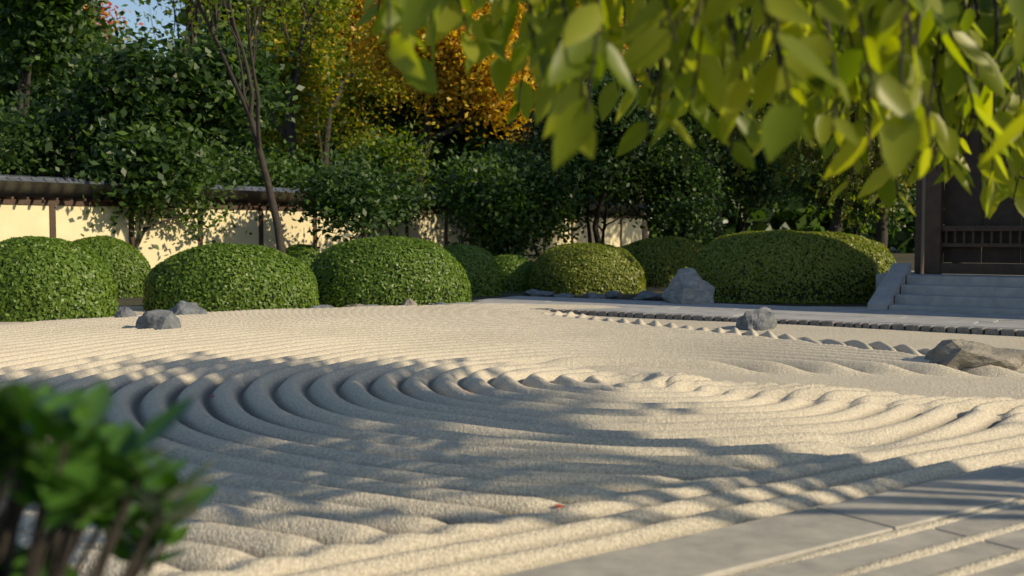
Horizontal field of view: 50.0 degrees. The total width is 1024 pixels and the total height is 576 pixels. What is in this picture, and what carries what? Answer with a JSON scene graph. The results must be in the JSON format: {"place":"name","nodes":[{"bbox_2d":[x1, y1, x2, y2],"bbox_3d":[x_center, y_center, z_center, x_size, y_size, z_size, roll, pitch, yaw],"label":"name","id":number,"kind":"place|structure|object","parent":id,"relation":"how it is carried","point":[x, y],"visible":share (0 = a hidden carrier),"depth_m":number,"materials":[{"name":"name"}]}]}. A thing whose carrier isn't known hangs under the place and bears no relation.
{"place":"outdoors","nodes":[
{"label":"outdoors","id":0,"kind":"place"},
{"bbox_2d":[0,197,648,267],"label":"garden wall","id":1,"kind":"structure","parent":0,"point":[73,223],"depth_m":25.35,"materials":[{"name":"beige paint"}]},
{"bbox_2d":[0,174,650,214],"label":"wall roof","id":2,"kind":"structure","parent":1,"relation":"on","point":[37,186],"depth_m":22.73,"materials":[{"name":"grey tile"}]},
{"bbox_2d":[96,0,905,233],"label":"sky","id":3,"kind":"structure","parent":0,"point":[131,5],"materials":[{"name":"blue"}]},
{"bbox_2d":[117,234,1023,306],"bbox_3d":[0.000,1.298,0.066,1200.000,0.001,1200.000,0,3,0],"label":"ground","id":4,"kind":"structure","parent":0,"point":[898,255],"depth_m":21.82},
{"bbox_2d":[0,80,95,177],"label":"understory","id":5,"kind":"object","parent":4,"relation":"on","point":[61,132],"visible":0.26,"depth_m":24.23,"materials":[{"name":"green plant"}]},
{"bbox_2d":[0,73,105,175],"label":"understory","id":6,"kind":"object","parent":4,"relation":"on","point":[11,154],"visible":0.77,"depth_m":22.62,"materials":[{"name":"green plant"}]},
{"bbox_2d":[0,235,118,321],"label":"bush","id":7,"kind":"object","parent":4,"relation":"on","point":[42,278],"visible":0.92,"depth_m":15.70,"materials":[{"name":"green plant"}]},
{"bbox_2d":[0,0,137,122],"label":"tree","id":8,"kind":"object","parent":4,"relation":"on","point":[34,33],"visible":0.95,"depth_m":26.68,"materials":[{"name":"green plant"}]},
{"bbox_2d":[45,128,92,173],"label":"tree","id":9,"kind":"object","parent":4,"relation":"on","point":[77,159],"visible":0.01,"depth_m":59.67,"materials":[{"name":"green plant"}]},
{"bbox_2d":[0,7,151,177],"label":"tree","id":10,"kind":"object","parent":4,"relation":"on","point":[6,89],"visible":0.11,"depth_m":30.66,"materials":[{"name":"green plant"}]},
{"bbox_2d":[0,378,218,575],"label":"shrub","id":11,"kind":"object","parent":4,"relation":"on","point":[70,468],"visible":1,"depth_m":1.45,"materials":[{"name":"green plant"}]},
{"bbox_2d":[72,235,151,297],"bbox_3d":[-8.367,-0.445,22.226,2.241,1.266,1.738,0,3,0],"label":"bush","id":12,"kind":"object","parent":4,"relation":"on","point":[128,266],"visible":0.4,"depth_m":21.78,"materials":[{"name":"green plant"}]},
{"bbox_2d":[83,0,142,44],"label":"tree","id":13,"kind":"object","parent":4,"relation":"on","point":[106,13],"visible":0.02,"depth_m":44.72,"materials":[{"name":"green plant"}]},
{"bbox_2d":[114,306,136,317],"bbox_3d":[-5.382,0.392,15.282,0.342,0.279,0.326,-1,3,-19],"label":"rock","id":14,"kind":"object","parent":4,"relation":"on","point":[125,311],"visible":0.56,"depth_m":15.21,"materials":[{"name":"grey stone"}]},
{"bbox_2d":[45,112,268,249],"bbox_3d":[-7.797,-1.886,24.309,4.498,3.910,3.932,0,3,0],"label":"understory","id":15,"kind":"object","parent":4,"relation":"on","point":[198,183],"visible":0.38,"depth_m":23.77,"materials":[{"name":"green plant"}]},
{"bbox_2d":[67,115,246,183],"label":"understory","id":16,"kind":"object","parent":4,"relation":"on","point":[227,141],"depth_m":26.18,"materials":[{"name":"green plant"}]},
{"bbox_2d":[135,309,181,329],"bbox_3d":[-4.358,0.447,13.505,0.588,0.372,0.548,1,3,18],"label":"rock","id":17,"kind":"object","parent":4,"relation":"on","point":[156,319],"visible":0.45,"depth_m":13.32,"materials":[{"name":"grey stone"}]},
{"bbox_2d":[108,0,243,66],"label":"bare tree","id":18,"kind":"object","parent":4,"relation":"on","point":[191,17],"visible":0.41,"depth_m":37.39,"materials":[{"name":"green plant"}]},
{"bbox_2d":[38,10,329,225],"bbox_3d":[-7.734,-3.224,24.707,6.811,6.585,6.347,0,3,0],"label":"tree","id":19,"kind":"object","parent":4,"relation":"on","point":[123,93],"visible":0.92,"depth_m":23.99,"materials":[{"name":"green plant"}]},
{"bbox_2d":[169,301,207,314],"bbox_3d":[-4.687,0.347,15.737,0.565,0.336,0.602,2,4,35],"label":"rock","id":20,"kind":"object","parent":4,"relation":"on","point":[182,308],"visible":0.37,"depth_m":15.63,"materials":[{"name":"grey stone"}]},
{"bbox_2d":[134,0,327,252],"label":"slender tree","id":21,"kind":"object","parent":4,"relation":"on","point":[256,136],"visible":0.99,"depth_m":22.18,"materials":[{"name":"brown plant"}]},
{"bbox_2d":[142,242,319,311],"bbox_3d":[-4.636,-0.181,18.114,2.884,1.158,2.344,0,3,0],"label":"bush","id":22,"kind":"object","parent":4,"relation":"on","point":[214,277],"visible":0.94,"depth_m":17.32,"materials":[{"name":"green plant"}]},
{"bbox_2d":[201,128,334,236],"bbox_3d":[-6.693,-2.414,29.905,4.184,4.401,5.174,-2,3,-33],"label":"understory","id":23,"kind":"object","parent":4,"relation":"on","point":[253,169],"visible":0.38,"depth_m":29.10,"materials":[{"name":"green plant"}]},
{"bbox_2d":[222,0,358,174],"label":"bare tree","id":24,"kind":"object","parent":4,"relation":"on","point":[290,128],"visible":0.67,"depth_m":39.59,"materials":[{"name":"brown plant"}]},
{"bbox_2d":[226,1,364,172],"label":"green tree","id":25,"kind":"object","parent":4,"relation":"on","point":[310,76],"visible":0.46,"depth_m":40.67,"materials":[{"name":"green plant"}]},
{"bbox_2d":[285,244,319,266],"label":"bush","id":26,"kind":"object","parent":4,"relation":"on","point":[306,254],"visible":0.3,"depth_m":24.50,"materials":[{"name":"green plant"}]},
{"bbox_2d":[225,0,419,172],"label":"tree","id":27,"kind":"object","parent":4,"relation":"on","point":[356,114],"visible":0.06,"depth_m":59.80,"materials":[{"name":"green plant"}]},
{"bbox_2d":[261,0,416,164],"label":"light green tree","id":28,"kind":"object","parent":4,"relation":"on","point":[356,80],"visible":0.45,"depth_m":47.49,"materials":[{"name":"green plant"}]},
{"bbox_2d":[255,0,457,135],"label":"tree","id":29,"kind":"object","parent":4,"relation":"on","point":[360,2],"visible":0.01,"depth_m":59.32,"materials":[{"name":"green plant"}]},
{"bbox_2d":[269,136,447,248],"bbox_3d":[-3.600,-1.781,25.582,4.156,3.594,4.450,0,3,0],"label":"understory","id":30,"kind":"object","parent":4,"relation":"on","point":[343,197],"visible":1,"depth_m":24.92,"materials":[{"name":"green plant"}]},
{"bbox_2d":[310,116,452,235],"bbox_3d":[-3.771,-2.543,30.822,3.926,4.562,3.877,-1,3,-18],"label":"understory","id":31,"kind":"object","parent":4,"relation":"on","point":[399,150],"visible":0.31,"depth_m":30.18,"materials":[{"name":"green plant"}]},
{"bbox_2d":[309,236,471,306],"bbox_3d":[-2.213,-0.307,19.570,3.037,1.262,2.462,0,3,0],"label":"bush","id":32,"kind":"object","parent":4,"relation":"on","point":[387,270],"visible":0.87,"depth_m":18.70,"materials":[{"name":"green plant"}]},
{"bbox_2d":[331,0,547,193],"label":"yellow tree","id":33,"kind":"object","parent":4,"relation":"on","point":[450,60],"visible":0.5,"depth_m":36.44,"materials":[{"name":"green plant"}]},
{"bbox_2d":[442,244,501,296],"bbox_3d":[-1.036,-0.383,22.730,1.682,1.090,1.390,0,3,0],"label":"bush","id":34,"kind":"object","parent":4,"relation":"on","point":[480,266],"visible":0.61,"depth_m":22.29,"materials":[{"name":"green plant"}]},
{"bbox_2d":[413,134,575,256],"bbox_3d":[-0.449,-1.943,27.103,4.012,3.732,3.690,1,3,19],"label":"understory","id":35,"kind":"object","parent":4,"relation":"on","point":[475,192],"visible":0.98,"depth_m":26.71,"materials":[{"name":"green plant"}]},
{"bbox_2d":[479,2,534,152],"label":"tree","id":36,"kind":"object","parent":4,"relation":"on","point":[531,72],"visible":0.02,"depth_m":59.02,"materials":[{"name":"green plant"}]},
{"bbox_2d":[0,303,1023,575],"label":"sand bed","id":37,"kind":"object","parent":4,"relation":"on","point":[358,441],"visible":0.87,"depth_m":6.87,"materials":[{"name":"beige sand"}]},
{"bbox_2d":[306,305,333,308],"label":"edge stone","id":38,"kind":"object","parent":37,"relation":"on","point":[323,306],"visible":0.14,"depth_m":17.43,"materials":[{"name":"grey stone"}]},
{"bbox_2d":[346,304,366,306],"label":"edge stone","id":39,"kind":"object","parent":37,"relation":"on","point":[355,305],"visible":0.27,"depth_m":17.56,"materials":[{"name":"beige stone"}]},
{"bbox_2d":[401,298,416,305],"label":"edge stone","id":40,"kind":"object","parent":37,"relation":"on","point":[408,301],"visible":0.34,"depth_m":18.30,"materials":[{"name":"beige stone"}]},
{"bbox_2d":[736,306,776,330],"bbox_3d":[3.236,0.413,14.427,0.580,0.338,0.640,0,3,0],"label":"rock in sand","id":41,"kind":"object","parent":37,"relation":"on","point":[763,318],"visible":0.84,"depth_m":14.22,"materials":[{"name":"grey stone"}]},
{"bbox_2d":[495,254,532,291],"bbox_3d":[-0.053,-0.342,24.390,1.323,0.839,1.107,0,3,0],"label":"bush","id":42,"kind":"object","parent":4,"relation":"on","point":[515,270],"visible":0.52,"depth_m":23.97,"materials":[{"name":"green plant"}]},
{"bbox_2d":[53,0,982,252],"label":"distant treeline","id":43,"kind":"object","parent":4,"relation":"on","point":[804,219],"visible":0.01,"depth_m":66.98,"materials":[{"name":"green plant"}]},
{"bbox_2d":[444,139,607,260],"bbox_3d":[0.275,-1.954,27.898,4.202,3.692,3.544,0,3,0],"label":"understory","id":44,"kind":"object","parent":4,"relation":"on","point":[540,173],"visible":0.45,"depth_m":27.40,"materials":[{"name":"green plant"}]},
{"bbox_2d":[459,130,606,256],"bbox_3d":[0.326,-2.224,30.171,4.442,3.988,3.879,-2,3,-32],"label":"understory","id":45,"kind":"object","parent":4,"relation":"on","point":[509,154],"visible":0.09,"depth_m":29.68,"materials":[{"name":"green plant"}]},
{"bbox_2d":[523,289,555,296],"bbox_3d":[0.563,0.089,22.282,0.679,0.143,0.648,0,3,0],"label":"rock","id":46,"kind":"object","parent":4,"relation":"on","point":[535,292],"visible":0.97,"depth_m":22.07,"materials":[{"name":"grey stone"}]},
{"bbox_2d":[472,0,640,154],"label":"orange tree","id":47,"kind":"object","parent":4,"relation":"on","point":[484,9],"visible":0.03,"depth_m":38.22,"materials":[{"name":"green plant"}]},
{"bbox_2d":[554,293,574,297],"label":"edge stone","id":48,"kind":"object","parent":4,"relation":"on","point":[567,295],"visible":0.59,"depth_m":21.07,"materials":[{"name":"grey stone"}]},
{"bbox_2d":[521,0,645,86],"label":"tree","id":49,"kind":"object","parent":4,"relation":"on","point":[620,23],"visible":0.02,"depth_m":47.37,"materials":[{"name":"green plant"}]},
{"bbox_2d":[526,242,645,294],"bbox_3d":[1.619,-0.447,23.874,2.630,1.101,2.128,0,3,0],"label":"bush","id":50,"kind":"object","parent":4,"relation":"on","point":[582,268],"visible":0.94,"depth_m":23.12,"materials":[{"name":"green plant"}]},
{"bbox_2d":[517,133,669,242],"bbox_3d":[2.619,-3.337,35.163,5.134,5.697,5.483,0,3,0],"label":"evergreen","id":51,"kind":"object","parent":4,"relation":"on","point":[587,222],"depth_m":35.62,"materials":[{"name":"green plant"}]},
{"bbox_2d":[582,292,605,298],"bbox_3d":[1.566,0.159,20.857,0.462,0.150,0.483,0,3,0],"label":"edge stone","id":52,"kind":"object","parent":4,"relation":"on","point":[591,295],"visible":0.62,"depth_m":20.73,"materials":[{"name":"grey stone"}]},
{"bbox_2d":[511,47,692,243],"bbox_3d":[2.586,-3.808,30.578,5.594,7.154,8.012,0,3,0],"label":"evergreen","id":53,"kind":"object","parent":4,"relation":"on","point":[610,132],"visible":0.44,"depth_m":28.28,"materials":[{"name":"green plant"}]},
{"bbox_2d":[605,290,621,298],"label":"edge stone","id":54,"kind":"object","parent":4,"relation":"on","point":[613,294],"visible":0.98,"depth_m":21.04,"materials":[{"name":"grey stone"}]},
{"bbox_2d":[534,147,693,244],"bbox_3d":[2.964,-2.609,32.840,6.135,4.472,4.840,0,3,0],"label":"tree","id":55,"kind":"object","parent":4,"relation":"on","point":[625,195],"visible":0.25,"depth_m":32.53,"materials":[{"name":"green plant"}]},
{"bbox_2d":[631,0,647,238],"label":"red tree","id":56,"kind":"object","parent":4,"relation":"on","point":[644,233],"depth_m":49.67,"materials":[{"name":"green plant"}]},
{"bbox_2d":[631,290,663,299],"bbox_3d":[2.610,0.139,20.997,0.653,0.181,0.666,0,3,0],"label":"edge stone","id":57,"kind":"object","parent":4,"relation":"on","point":[646,295],"visible":0.95,"depth_m":20.82,"materials":[{"name":"grey stone"}]},
{"bbox_2d":[622,236,703,286],"bbox_3d":[3.762,-0.676,27.095,2.976,1.233,2.382,0,3,0],"label":"bush","id":58,"kind":"object","parent":4,"relation":"on","point":[663,260],"visible":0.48,"depth_m":26.17,"materials":[{"name":"green plant"}]},
{"bbox_2d":[629,137,744,245],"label":"understory","id":59,"kind":"object","parent":4,"relation":"on","point":[685,222],"visible":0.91,"depth_m":31.31,"materials":[{"name":"green plant"}]},
{"bbox_2d":[662,268,714,303],"bbox_3d":[3.135,0.018,19.127,0.846,0.732,0.840,-1,3,-19],"label":"tall rock","id":60,"kind":"object","parent":4,"relation":"on","point":[688,286],"visible":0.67,"depth_m":18.94,"materials":[{"name":"grey stone"}]},
{"bbox_2d":[355,0,1023,218],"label":"tree","id":61,"kind":"object","parent":4,"relation":"on","point":[930,77],"visible":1,"depth_m":2.82,"materials":[{"name":"green plant"}]},
{"bbox_2d":[621,49,770,235],"bbox_3d":[5.342,-4.377,33.769,6.543,7.954,6.434,0,3,0],"label":"evergreen","id":62,"kind":"object","parent":4,"relation":"on","point":[695,137],"visible":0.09,"depth_m":33.15,"materials":[{"name":"green plant"}]},
{"bbox_2d":[428,303,1023,336],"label":"terrace kerb cobbles","id":63,"kind":"object","parent":4,"relation":"on","point":[962,330],"visible":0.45,"depth_m":14.74,"materials":[{"name":"grey stone"}]},
{"bbox_2d":[446,296,1023,334],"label":"stone terrace","id":64,"kind":"structure","parent":4,"relation":"on","point":[948,319],"depth_m":16.72,"materials":[{"name":"grey stone"}]},
{"bbox_2d":[704,5,765,239],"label":"tree","id":65,"kind":"object","parent":4,"relation":"on","point":[720,214],"depth_m":57.78,"materials":[{"name":"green plant"}]},
{"bbox_2d":[700,134,812,231],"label":"understory","id":66,"kind":"object","parent":4,"relation":"on","point":[761,182],"visible":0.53,"depth_m":34.38,"materials":[{"name":"green plant"}]},
{"bbox_2d":[502,463,1023,575],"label":"paving slabs","id":67,"kind":"structure","parent":4,"relation":"on","point":[730,550],"depth_m":4.29,"materials":[{"name":"stone"}]},
{"bbox_2d":[690,229,895,303],"bbox_3d":[5.420,-0.456,21.325,4.102,1.382,3.216,0,3,0],"label":"bush","id":68,"kind":"object","parent":4,"relation":"on","point":[786,266],"visible":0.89,"depth_m":20.08,"materials":[{"name":"green plant"}]},
{"bbox_2d":[680,8,915,247],"bbox_3d":[8.076,-3.231,25.158,7.535,6.559,7.966,-2,4,-36],"label":"weeping tree","id":69,"kind":"object","parent":4,"relation":"on","point":[876,160],"visible":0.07,"depth_m":25.17,"materials":[{"name":"green plant"}]},
{"bbox_2d":[764,148,915,235],"bbox_3d":[9.743,-2.381,30.372,5.077,4.277,4.842,0,3,0],"label":"understory","id":70,"kind":"object","parent":4,"relation":"on","point":[859,208],"visible":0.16,"depth_m":30.46,"materials":[{"name":"green plant"}]},
{"bbox_2d":[829,32,853,231],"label":"tree","id":71,"kind":"object","parent":4,"relation":"on","point":[832,228],"depth_m":54.40,"materials":[{"name":"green plant"}]},
{"bbox_2d":[867,263,1023,314],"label":"stone steps","id":72,"kind":"structure","parent":4,"relation":"on","point":[900,287],"depth_m":17.47,"materials":[{"name":"grey stone"}]},
{"bbox_2d":[876,271,1023,288],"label":"stone platform","id":73,"kind":"structure","parent":4,"relation":"on","point":[880,277],"depth_m":18.91,"materials":[{"name":"grey stone"}]},
{"bbox_2d":[914,4,1023,274],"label":"hall frame","id":74,"kind":"object","parent":4,"relation":"on","point":[930,228],"visible":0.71,"depth_m":18.68,"materials":[{"name":"brown wood"}]},
{"bbox_2d":[943,34,1023,262],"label":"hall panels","id":75,"kind":"object","parent":74,"relation":"attached to","point":[962,206],"visible":0.41,"depth_m":18.55,"materials":[{"name":"brown wood"}]},
{"bbox_2d":[925,339,1023,370],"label":"flat rock","id":76,"kind":"object","parent":4,"relation":"on","point":[960,354],"visible":0.81,"depth_m":9.88,"materials":[{"name":"grey stone"}]}
]}

